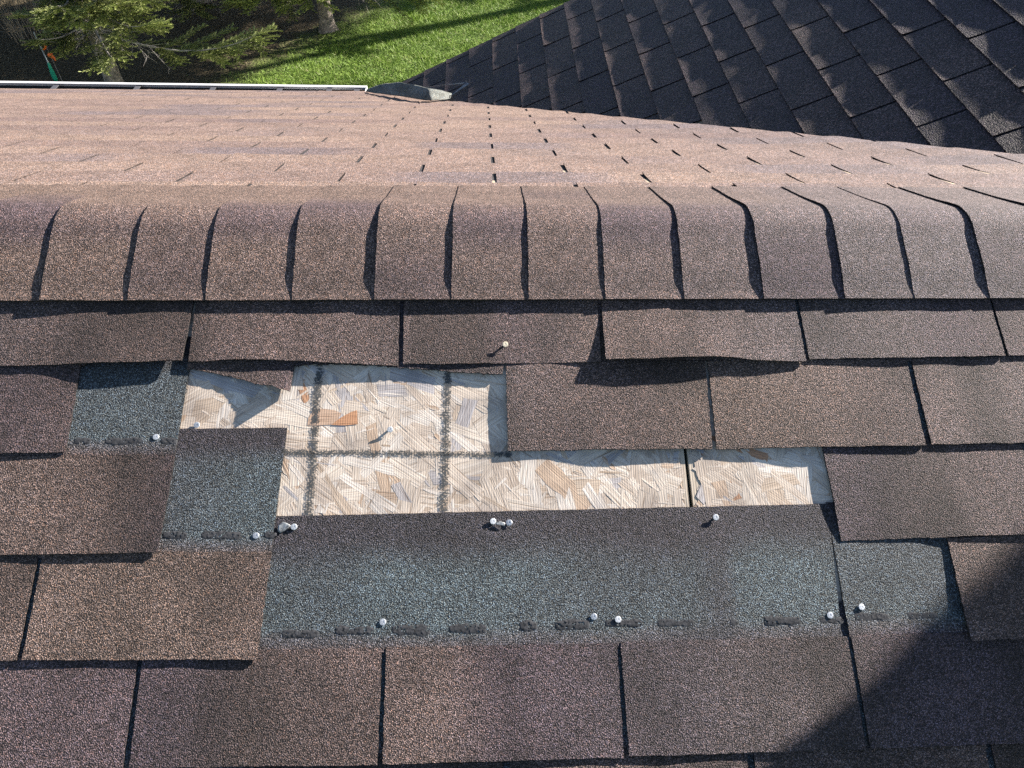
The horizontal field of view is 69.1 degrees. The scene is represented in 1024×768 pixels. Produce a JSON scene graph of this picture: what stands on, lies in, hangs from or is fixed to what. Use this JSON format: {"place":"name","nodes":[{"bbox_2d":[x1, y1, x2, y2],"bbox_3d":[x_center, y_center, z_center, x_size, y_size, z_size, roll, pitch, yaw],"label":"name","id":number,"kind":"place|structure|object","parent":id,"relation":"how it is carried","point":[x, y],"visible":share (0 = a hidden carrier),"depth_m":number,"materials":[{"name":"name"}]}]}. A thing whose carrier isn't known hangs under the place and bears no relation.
{"place":"outdoors","nodes":[
{"label":"outdoors","id":0,"kind":"place"},
{"bbox_2d":[0,0,569,88],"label":"lawn","id":1,"kind":"structure","parent":0,"point":[18,62],"depth_m":9.54,"materials":[{"name":"plant"}]},
{"bbox_2d":[0,0,77,45],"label":"spruce tree","id":2,"kind":"object","parent":1,"relation":"on","point":[17,21],"visible":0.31,"depth_m":9.32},
{"bbox_2d":[7,0,282,81],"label":"spruce tree","id":3,"kind":"object","parent":1,"relation":"on","point":[92,16],"visible":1,"depth_m":7.43,"materials":[{"name":"green plant"}]},
{"bbox_2d":[158,0,227,22],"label":"spruce tree","id":4,"kind":"object","parent":1,"relation":"on","point":[192,4],"visible":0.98,"depth_m":9.66,"materials":[{"name":"green plant"}]},
{"bbox_2d":[215,0,443,33],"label":"spruce tree","id":5,"kind":"object","parent":1,"relation":"on","point":[327,24],"visible":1,"depth_m":8.97,"materials":[{"name":"green plant"}]},
{"bbox_2d":[180,301,689,515],"bbox_3d":[-0.651,0.410,0.928,1.830,0.550,1.274,0,48,-2],"label":"board panel","id":6,"kind":"object","parent":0,"point":[442,446],"visible":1,"depth_m":1.05,"materials":[{"name":"wood"}]},
{"bbox_2d":[0,364,85,453],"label":"shingle strip","id":7,"kind":"object","parent":6,"relation":"on","point":[37,404],"visible":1,"depth_m":1.05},
{"bbox_2d":[0,558,137,767],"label":"shingle strip","id":8,"kind":"object","parent":6,"relation":"on","point":[65,713],"visible":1,"depth_m":0.92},
{"bbox_2d":[0,337,190,554],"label":"shingle strip","id":9,"kind":"object","parent":6,"relation":"on","point":[102,484],"visible":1,"depth_m":1.02,"materials":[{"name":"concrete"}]},
{"bbox_2d":[0,301,193,365],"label":"shingle strip","id":10,"kind":"object","parent":6,"relation":"on","point":[48,333],"visible":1,"depth_m":1.08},
{"bbox_2d":[0,428,286,660],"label":"shingle strip","id":11,"kind":"object","parent":6,"relation":"on","point":[195,587],"visible":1,"depth_m":0.97,"materials":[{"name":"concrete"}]},
{"bbox_2d":[123,660,255,767],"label":"shingle strip","id":12,"kind":"object","parent":6,"relation":"on","point":[130,735],"visible":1,"depth_m":0.92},
{"bbox_2d":[187,300,711,450],"bbox_3d":[-0.088,-0.052,1.101,0.763,0.123,0.293,0,48,-2],"label":"shingle strip","id":13,"kind":"object","parent":6,"relation":"on","point":[634,404],"visible":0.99,"depth_m":1.08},
{"bbox_2d":[129,504,865,767],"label":"shingle strip","id":14,"kind":"object","parent":6,"relation":"on","point":[495,642],"visible":1,"depth_m":0.96,"materials":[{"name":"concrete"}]},
{"bbox_2d":[188,299,806,365],"bbox_3d":[-0.018,-0.126,1.127,0.907,0.082,0.197,0,48,-2],"label":"shingle strip","id":15,"kind":"object","parent":6,"relation":"on","point":[452,332],"visible":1,"depth_m":1.10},
{"bbox_2d":[257,601,988,767],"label":"shingle strip","id":16,"kind":"object","parent":6,"relation":"on","point":[969,756],"visible":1,"depth_m":0.93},
{"bbox_2d":[467,96,702,123],"bbox_3d":[1.621,-1.260,2.245,4.456,2.184,2.670,0,48,-2],"label":"roof sheathing","id":17,"kind":"object","parent":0,"point":[699,122],"depth_m":2.81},
{"bbox_2d":[445,50,491,91],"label":"shingle strip","id":18,"kind":"object","parent":17,"relation":"on","point":[457,69],"visible":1,"depth_m":3.61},
{"bbox_2d":[468,57,520,103],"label":"shingle strip","id":19,"kind":"object","parent":17,"relation":"attached to","point":[480,77],"visible":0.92,"depth_m":3.41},
{"bbox_2d":[516,11,575,107],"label":"shingle strip","id":20,"kind":"object","parent":17,"relation":"on","point":[534,86],"visible":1,"depth_m":3.32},
{"bbox_2d":[539,4,600,77],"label":"shingle strip","id":21,"kind":"object","parent":17,"relation":"on","point":[559,56],"visible":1,"depth_m":3.34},
{"bbox_2d":[548,67,607,112],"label":"shingle strip","id":22,"kind":"object","parent":17,"relation":"on","point":[564,89],"visible":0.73,"depth_m":3.02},
{"bbox_2d":[564,0,622,48],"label":"shingle strip","id":23,"kind":"object","parent":17,"relation":"on","point":[583,29],"visible":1,"depth_m":3.35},
{"bbox_2d":[597,10,684,118],"bbox_3d":[0.530,-1.307,2.940,0.286,0.133,0.915,0,48,-2],"label":"shingle strip","id":24,"kind":"object","parent":17,"relation":"attached to","point":[634,97],"visible":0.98,"depth_m":2.92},
{"bbox_2d":[621,0,709,90],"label":"shingle strip","id":25,"kind":"object","parent":17,"relation":"on","point":[661,66],"visible":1,"depth_m":2.95,"materials":[{"name":"asphalt"}]},
{"bbox_2d":[651,79,728,123],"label":"shingle strip","id":26,"kind":"object","parent":17,"relation":"on","point":[674,102],"visible":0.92,"depth_m":2.62,"materials":[{"name":"asphalt"}]},
{"bbox_2d":[654,0,734,57],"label":"shingle strip","id":27,"kind":"object","parent":17,"relation":"on","point":[686,35],"visible":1,"depth_m":2.94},
{"bbox_2d":[689,0,734,25],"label":"shingle strip","id":28,"kind":"object","parent":17,"relation":"on","point":[708,11],"visible":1,"depth_m":2.92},
{"bbox_2d":[677,45,776,127],"bbox_3d":[0.775,-1.048,2.560,0.286,0.133,0.605,0,48,-2],"label":"shingle strip","id":29,"kind":"object","parent":17,"relation":"on","point":[702,71],"visible":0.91,"depth_m":2.58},
{"bbox_2d":[702,14,833,133],"bbox_3d":[0.890,-1.094,2.530,0.286,0.134,0.889,0,48,-2],"label":"shingle strip","id":30,"kind":"object","parent":17,"relation":"on","point":[748,75],"visible":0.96,"depth_m":2.52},
{"bbox_2d":[728,0,859,109],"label":"shingle strip","id":31,"kind":"object","parent":17,"relation":"on","point":[799,80],"visible":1,"depth_m":2.53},
{"bbox_2d":[770,0,884,69],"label":"shingle strip","id":32,"kind":"object","parent":17,"relation":"on","point":[824,42],"visible":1,"depth_m":2.52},
{"bbox_2d":[792,95,896,138],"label":"shingle strip","id":33,"kind":"object","parent":17,"relation":"on","point":[828,116],"visible":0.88,"depth_m":2.23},
{"bbox_2d":[817,0,883,32],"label":"shingle strip","id":34,"kind":"object","parent":17,"relation":"on","point":[846,15],"visible":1,"depth_m":2.50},
{"bbox_2d":[819,56,966,144],"bbox_3d":[1.133,-0.848,2.163,0.286,0.134,0.541,0,48,-2],"label":"shingle strip","id":35,"kind":"object","parent":17,"relation":"on","point":[857,87],"visible":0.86,"depth_m":2.19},
{"bbox_2d":[844,18,1023,151],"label":"shingle strip","id":36,"kind":"object","parent":17,"relation":"attached to","point":[920,92],"visible":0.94,"depth_m":2.13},
{"bbox_2d":[870,0,1023,136],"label":"shingle strip","id":37,"kind":"object","parent":17,"relation":"on","point":[991,98],"visible":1,"depth_m":2.13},
{"bbox_2d":[928,0,1023,87],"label":"shingle strip","id":38,"kind":"object","parent":17,"relation":"on","point":[1001,49],"visible":1,"depth_m":2.15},
{"bbox_2d":[492,148,989,187],"bbox_3d":[-0.887,-0.917,2.600,5.900,1.258,2.913,0,48,-2],"label":"roof sheathing","id":39,"kind":"object","parent":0,"point":[495,181],"depth_m":1.59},
{"bbox_2d":[0,184,83,301],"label":"ridge cap shingle","id":40,"kind":"object","parent":39,"relation":"attached to","point":[9,190],"visible":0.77,"depth_m":1.27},
{"bbox_2d":[0,134,108,139],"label":"shingle strip","id":41,"kind":"object","parent":39,"relation":"on","point":[44,137],"visible":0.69,"depth_m":2.04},
{"bbox_2d":[0,139,144,146],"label":"shingle strip","id":42,"kind":"object","parent":39,"relation":"on","point":[97,143],"visible":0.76,"depth_m":1.92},
{"bbox_2d":[0,184,165,301],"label":"ridge cap shingle","id":43,"kind":"object","parent":39,"relation":"on","point":[27,219],"visible":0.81,"depth_m":1.12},
{"bbox_2d":[0,146,186,153],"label":"shingle strip","id":44,"kind":"object","parent":39,"relation":"on","point":[83,150],"visible":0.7,"depth_m":1.81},
{"bbox_2d":[0,111,200,114],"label":"shingle strip","id":45,"kind":"object","parent":39,"relation":"on","point":[96,113],"visible":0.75,"depth_m":2.72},
{"bbox_2d":[0,114,231,118],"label":"shingle strip","id":46,"kind":"object","parent":39,"relation":"on","point":[107,116],"visible":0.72,"depth_m":2.61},
{"bbox_2d":[0,153,232,169],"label":"shingle strip","id":47,"kind":"object","parent":39,"relation":"on","point":[177,157],"visible":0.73,"depth_m":1.70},
{"bbox_2d":[0,117,266,122],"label":"shingle strip","id":48,"kind":"object","parent":39,"relation":"on","point":[96,119],"visible":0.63,"depth_m":2.50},
{"bbox_2d":[0,161,284,180],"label":"shingle strip","id":49,"kind":"object","parent":39,"relation":"on","point":[126,166],"visible":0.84,"depth_m":1.58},
{"bbox_2d":[39,184,247,301],"bbox_3d":[-0.550,-0.259,1.202,0.305,0.087,0.342,0,48,-2],"label":"ridge cap shingle","id":50,"kind":"object","parent":39,"relation":"attached to","point":[91,247],"visible":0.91,"depth_m":1.12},
{"bbox_2d":[5,120,302,126],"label":"shingle strip","id":51,"kind":"object","parent":39,"relation":"on","point":[233,124],"visible":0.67,"depth_m":2.38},
{"bbox_2d":[0,170,344,185],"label":"shingle strip","id":52,"kind":"object","parent":39,"relation":"on","point":[130,176],"visible":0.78,"depth_m":1.47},
{"bbox_2d":[0,81,366,90],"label":"rain gutter","id":53,"kind":"object","parent":39,"relation":"attached to","point":[86,85],"visible":0.41,"depth_m":4.08,"materials":[{"name":"white metal"}]},
{"bbox_2d":[31,125,343,135],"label":"shingle strip","id":54,"kind":"object","parent":39,"relation":"on","point":[180,128],"visible":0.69,"depth_m":2.27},
{"bbox_2d":[90,101,311,106],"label":"shingle strip","id":55,"kind":"object","parent":39,"relation":"on","point":[195,103],"visible":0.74,"depth_m":3.19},
{"bbox_2d":[0,180,413,185],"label":"shingle strip","id":56,"kind":"object","parent":39,"relation":"on","point":[291,183],"visible":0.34,"depth_m":1.40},
{"bbox_2d":[64,129,387,141],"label":"shingle strip","id":57,"kind":"object","parent":39,"relation":"on","point":[327,134],"visible":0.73,"depth_m":2.16,"materials":[{"name":"asphalt"}]},
{"bbox_2d":[127,185,331,300],"bbox_3d":[-0.420,-0.260,1.207,0.305,0.086,0.341,0,48,-2],"label":"ridge cap shingle","id":58,"kind":"object","parent":39,"relation":"on","point":[171,258],"visible":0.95,"depth_m":1.13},
{"bbox_2d":[116,104,342,109],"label":"shingle strip","id":59,"kind":"object","parent":39,"relation":"on","point":[188,105],"visible":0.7,"depth_m":3.08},
{"bbox_2d":[140,106,374,112],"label":"shingle strip","id":60,"kind":"object","parent":39,"relation":"on","point":[278,108],"visible":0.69,"depth_m":2.97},
{"bbox_2d":[96,135,436,147],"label":"shingle strip","id":61,"kind":"object","parent":39,"relation":"on","point":[376,139],"visible":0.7,"depth_m":2.06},
{"bbox_2d":[166,109,409,115],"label":"shingle strip","id":62,"kind":"object","parent":39,"relation":"on","point":[284,111],"visible":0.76,"depth_m":2.86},
{"bbox_2d":[205,185,377,300],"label":"ridge cap shingle","id":63,"kind":"object","parent":39,"relation":"attached to","point":[252,254],"visible":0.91,"depth_m":1.13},
{"bbox_2d":[131,140,490,154],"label":"shingle strip","id":64,"kind":"object","parent":39,"relation":"on","point":[401,144],"visible":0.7,"depth_m":1.94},
{"bbox_2d":[196,112,447,119],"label":"shingle strip","id":65,"kind":"object","parent":39,"relation":"on","point":[319,114],"visible":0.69,"depth_m":2.75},
{"bbox_2d":[317,91,365,92],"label":"shingle strip","id":66,"kind":"object","parent":39,"relation":"on","point":[341,91],"visible":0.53,"depth_m":4.03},
{"bbox_2d":[227,115,488,123],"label":"shingle strip","id":67,"kind":"object","parent":39,"relation":"on","point":[358,117],"visible":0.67,"depth_m":2.64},
{"bbox_2d":[174,147,554,162],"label":"shingle strip","id":68,"kind":"object","parent":39,"relation":"on","point":[360,151],"visible":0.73,"depth_m":1.83,"materials":[{"name":"asphalt"}]},
{"bbox_2d":[292,185,493,300],"bbox_3d":[-0.182,-0.262,1.216,0.301,0.086,0.341,0,48,-2],"label":"ridge cap shingle","id":69,"kind":"object","parent":39,"relation":"on","point":[336,245],"visible":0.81,"depth_m":1.14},
{"bbox_2d":[263,119,533,127],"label":"shingle strip","id":70,"kind":"object","parent":39,"relation":"on","point":[488,122],"visible":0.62,"depth_m":2.53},
{"bbox_2d":[366,82,451,100],"bbox_3d":[-0.570,-1.429,3.645,0.725,0.316,0.304,29,53,23],"label":"valley liner","id":71,"kind":"object","parent":39,"relation":"on","point":[409,91],"visible":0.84,"depth_m":3.47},
{"bbox_2d":[222,153,625,171],"bbox_3d":[-0.194,-0.476,1.631,0.915,0.119,0.292,0,48,-2],"label":"shingle strip","id":72,"kind":"object","parent":39,"relation":"on","point":[422,159],"visible":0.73,"depth_m":1.72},
{"bbox_2d":[299,123,582,132],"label":"shingle strip","id":73,"kind":"object","parent":39,"relation":"on","point":[424,125],"visible":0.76,"depth_m":2.42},
{"bbox_2d":[423,56,464,90],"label":"shingle strip","id":74,"kind":"object","parent":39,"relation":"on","point":[435,75],"visible":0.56,"depth_m":3.69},
{"bbox_2d":[374,185,516,300],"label":"ridge cap shingle","id":75,"kind":"object","parent":39,"relation":"attached to","point":[414,243],"visible":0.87,"depth_m":1.14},
{"bbox_2d":[374,107,568,113],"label":"shingle strip","id":76,"kind":"object","parent":39,"relation":"on","point":[488,110],"visible":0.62,"depth_m":3.00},
{"bbox_2d":[340,127,637,137],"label":"shingle strip","id":77,"kind":"object","parent":39,"relation":"on","point":[491,130],"visible":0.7,"depth_m":2.31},
{"bbox_2d":[277,162,707,180],"bbox_3d":[-0.037,-0.424,1.521,0.915,0.118,0.292,0,48,-2],"label":"shingle strip","id":78,"kind":"object","parent":39,"relation":"on","point":[345,167],"visible":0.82,"depth_m":1.61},
{"bbox_2d":[492,32,544,106],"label":"shingle strip","id":79,"kind":"object","parent":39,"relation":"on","point":[506,80],"visible":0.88,"depth_m":3.37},
{"bbox_2d":[448,113,620,120],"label":"shingle strip","id":80,"kind":"object","parent":39,"relation":"on","point":[532,115],"visible":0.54,"depth_m":2.77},
{"bbox_2d":[387,131,697,142],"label":"shingle strip","id":81,"kind":"object","parent":39,"relation":"on","point":[565,135],"visible":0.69,"depth_m":2.20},
{"bbox_2d":[451,185,636,300],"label":"ridge cap shingle","id":82,"kind":"object","parent":39,"relation":"on","point":[490,248],"visible":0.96,"depth_m":1.14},
{"bbox_2d":[490,117,648,123],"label":"shingle strip","id":83,"kind":"object","parent":39,"relation":"on","point":[557,118],"visible":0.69,"depth_m":2.67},
{"bbox_2d":[340,171,800,186],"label":"shingle strip","id":84,"kind":"object","parent":39,"relation":"on","point":[539,177],"visible":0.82,"depth_m":1.50,"materials":[{"name":"asphalt"}]},
{"bbox_2d":[437,136,765,148],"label":"shingle strip","id":85,"kind":"object","parent":39,"relation":"on","point":[604,140],"visible":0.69,"depth_m":2.09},
{"bbox_2d":[573,38,643,116],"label":"shingle strip","id":86,"kind":"object","parent":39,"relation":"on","point":[598,94],"visible":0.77,"depth_m":2.97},
{"bbox_2d":[534,120,695,127],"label":"shingle strip","id":87,"kind":"object","parent":39,"relation":"on","point":[606,122],"visible":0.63,"depth_m":2.55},
{"bbox_2d":[521,186,724,299],"bbox_3d":[0.171,-0.264,1.229,0.302,0.087,0.341,0,48,-2],"label":"ridge cap shingle","id":88,"kind":"object","parent":39,"relation":"on","point":[565,249],"visible":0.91,"depth_m":1.15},
{"bbox_2d":[416,182,892,187],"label":"shingle strip","id":89,"kind":"object","parent":39,"relation":"on","point":[642,184],"visible":0.23,"depth_m":1.43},
{"bbox_2d":[584,186,799,299],"bbox_3d":[0.287,-0.264,1.233,0.302,0.086,0.341,0,48,-2],"label":"ridge cap shingle","id":90,"kind":"object","parent":89,"relation":"on","point":[640,241],"visible":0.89,"depth_m":1.15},
{"bbox_2d":[781,186,1020,298],"bbox_3d":[0.655,-0.268,1.246,0.302,0.088,0.341,0,48,-2],"label":"ridge cap shingle","id":91,"kind":"object","parent":89,"relation":"on","point":[873,260],"visible":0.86,"depth_m":1.16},
{"bbox_2d":[582,123,736,132],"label":"shingle strip","id":92,"kind":"object","parent":39,"relation":"on","point":[651,126],"visible":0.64,"depth_m":2.44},
{"bbox_2d":[635,127,802,137],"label":"shingle strip","id":93,"kind":"object","parent":92,"relation":"on","point":[697,130],"visible":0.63,"depth_m":2.33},
{"bbox_2d":[493,142,840,155],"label":"shingle strip","id":94,"kind":"object","parent":39,"relation":"on","point":[713,146],"visible":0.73,"depth_m":1.98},
{"bbox_2d":[553,148,923,161],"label":"shingle strip","id":95,"kind":"object","parent":39,"relation":"on","point":[868,153],"visible":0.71,"depth_m":1.86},
{"bbox_2d":[693,131,817,137],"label":"shingle strip","id":96,"kind":"object","parent":39,"relation":"on","point":[746,135],"visible":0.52,"depth_m":2.21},
{"bbox_2d":[649,186,876,299],"bbox_3d":[0.407,-0.266,1.238,0.302,0.086,0.340,0,48,-2],"label":"ridge cap shingle","id":97,"kind":"object","parent":39,"relation":"attached to","point":[717,243],"visible":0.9,"depth_m":1.16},
{"bbox_2d":[756,136,881,143],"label":"shingle strip","id":98,"kind":"object","parent":39,"relation":"on","point":[808,139],"visible":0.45,"depth_m":2.10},
{"bbox_2d":[621,155,1020,168],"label":"shingle strip","id":99,"kind":"object","parent":39,"relation":"on","point":[960,160],"visible":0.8,"depth_m":1.75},
{"bbox_2d":[711,186,954,299],"bbox_3d":[0.527,-0.267,1.241,0.304,0.088,0.341,0,48,-2],"label":"ridge cap shingle","id":100,"kind":"object","parent":39,"relation":"attached to","point":[797,250],"visible":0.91,"depth_m":1.16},
{"bbox_2d":[698,164,1023,176],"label":"shingle strip","id":101,"kind":"object","parent":39,"relation":"on","point":[880,169],"visible":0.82,"depth_m":1.64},
{"bbox_2d":[827,141,946,149],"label":"shingle strip","id":102,"kind":"object","parent":39,"relation":"on","point":[871,145],"visible":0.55,"depth_m":1.99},
{"bbox_2d":[785,173,1023,183],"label":"shingle strip","id":103,"kind":"object","parent":39,"relation":"on","point":[813,178],"visible":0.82,"depth_m":1.53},
{"bbox_2d":[838,187,1023,298],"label":"ridge cap shingle","id":104,"kind":"object","parent":39,"relation":"on","point":[941,248],"visible":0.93,"depth_m":1.17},
{"bbox_2d":[887,183,1023,187],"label":"shingle strip","id":105,"kind":"object","parent":39,"relation":"on","point":[895,185],"visible":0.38,"depth_m":1.45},
{"bbox_2d":[963,187,1023,203],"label":"ridge cap shingle","id":106,"kind":"object","parent":105,"relation":"on","point":[1013,194],"visible":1,"depth_m":1.34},
{"bbox_2d":[905,148,1010,157],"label":"shingle strip","id":107,"kind":"object","parent":39,"relation":"on","point":[941,151],"visible":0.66,"depth_m":1.88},
{"bbox_2d":[898,187,1023,298],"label":"ridge cap shingle","id":108,"kind":"object","parent":39,"relation":"on","point":[998,226],"visible":0.99,"depth_m":1.18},
{"bbox_2d":[994,128,1023,153],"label":"shingle strip","id":109,"kind":"object","parent":39,"relation":"on","point":[1012,142],"visible":0.7,"depth_m":1.87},
{"bbox_2d":[685,361,841,600],"bbox_3d":[0.942,0.399,0.987,1.382,0.550,1.274,0,48,-2],"label":"board panel","id":110,"kind":"object","parent":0,"point":[760,476],"visible":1,"depth_m":1.05,"materials":[{"name":"wood"}]},
{"bbox_2d":[707,299,1023,449],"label":"shingle strip","id":111,"kind":"object","parent":110,"relation":"on","point":[852,402],"visible":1,"depth_m":1.09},
{"bbox_2d":[798,299,1023,359],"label":"shingle strip","id":112,"kind":"object","parent":110,"relation":"on","point":[870,329],"visible":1,"depth_m":1.13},
{"bbox_2d":[822,362,1023,540],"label":"shingle strip","id":113,"kind":"object","parent":110,"relation":"on","point":[928,490],"visible":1,"depth_m":1.05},
{"bbox_2d":[826,502,1023,747],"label":"shingle strip","id":114,"kind":"object","parent":110,"relation":"on","point":[929,673],"visible":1,"depth_m":0.98,"materials":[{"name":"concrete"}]},
{"bbox_2d":[946,444,1023,640],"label":"shingle strip","id":115,"kind":"object","parent":110,"relation":"on","point":[989,573],"visible":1,"depth_m":1.01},
{"bbox_2d":[990,744,1023,767],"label":"shingle strip","id":116,"kind":"object","parent":110,"relation":"on","point":[1008,755],"visible":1,"depth_m":0.94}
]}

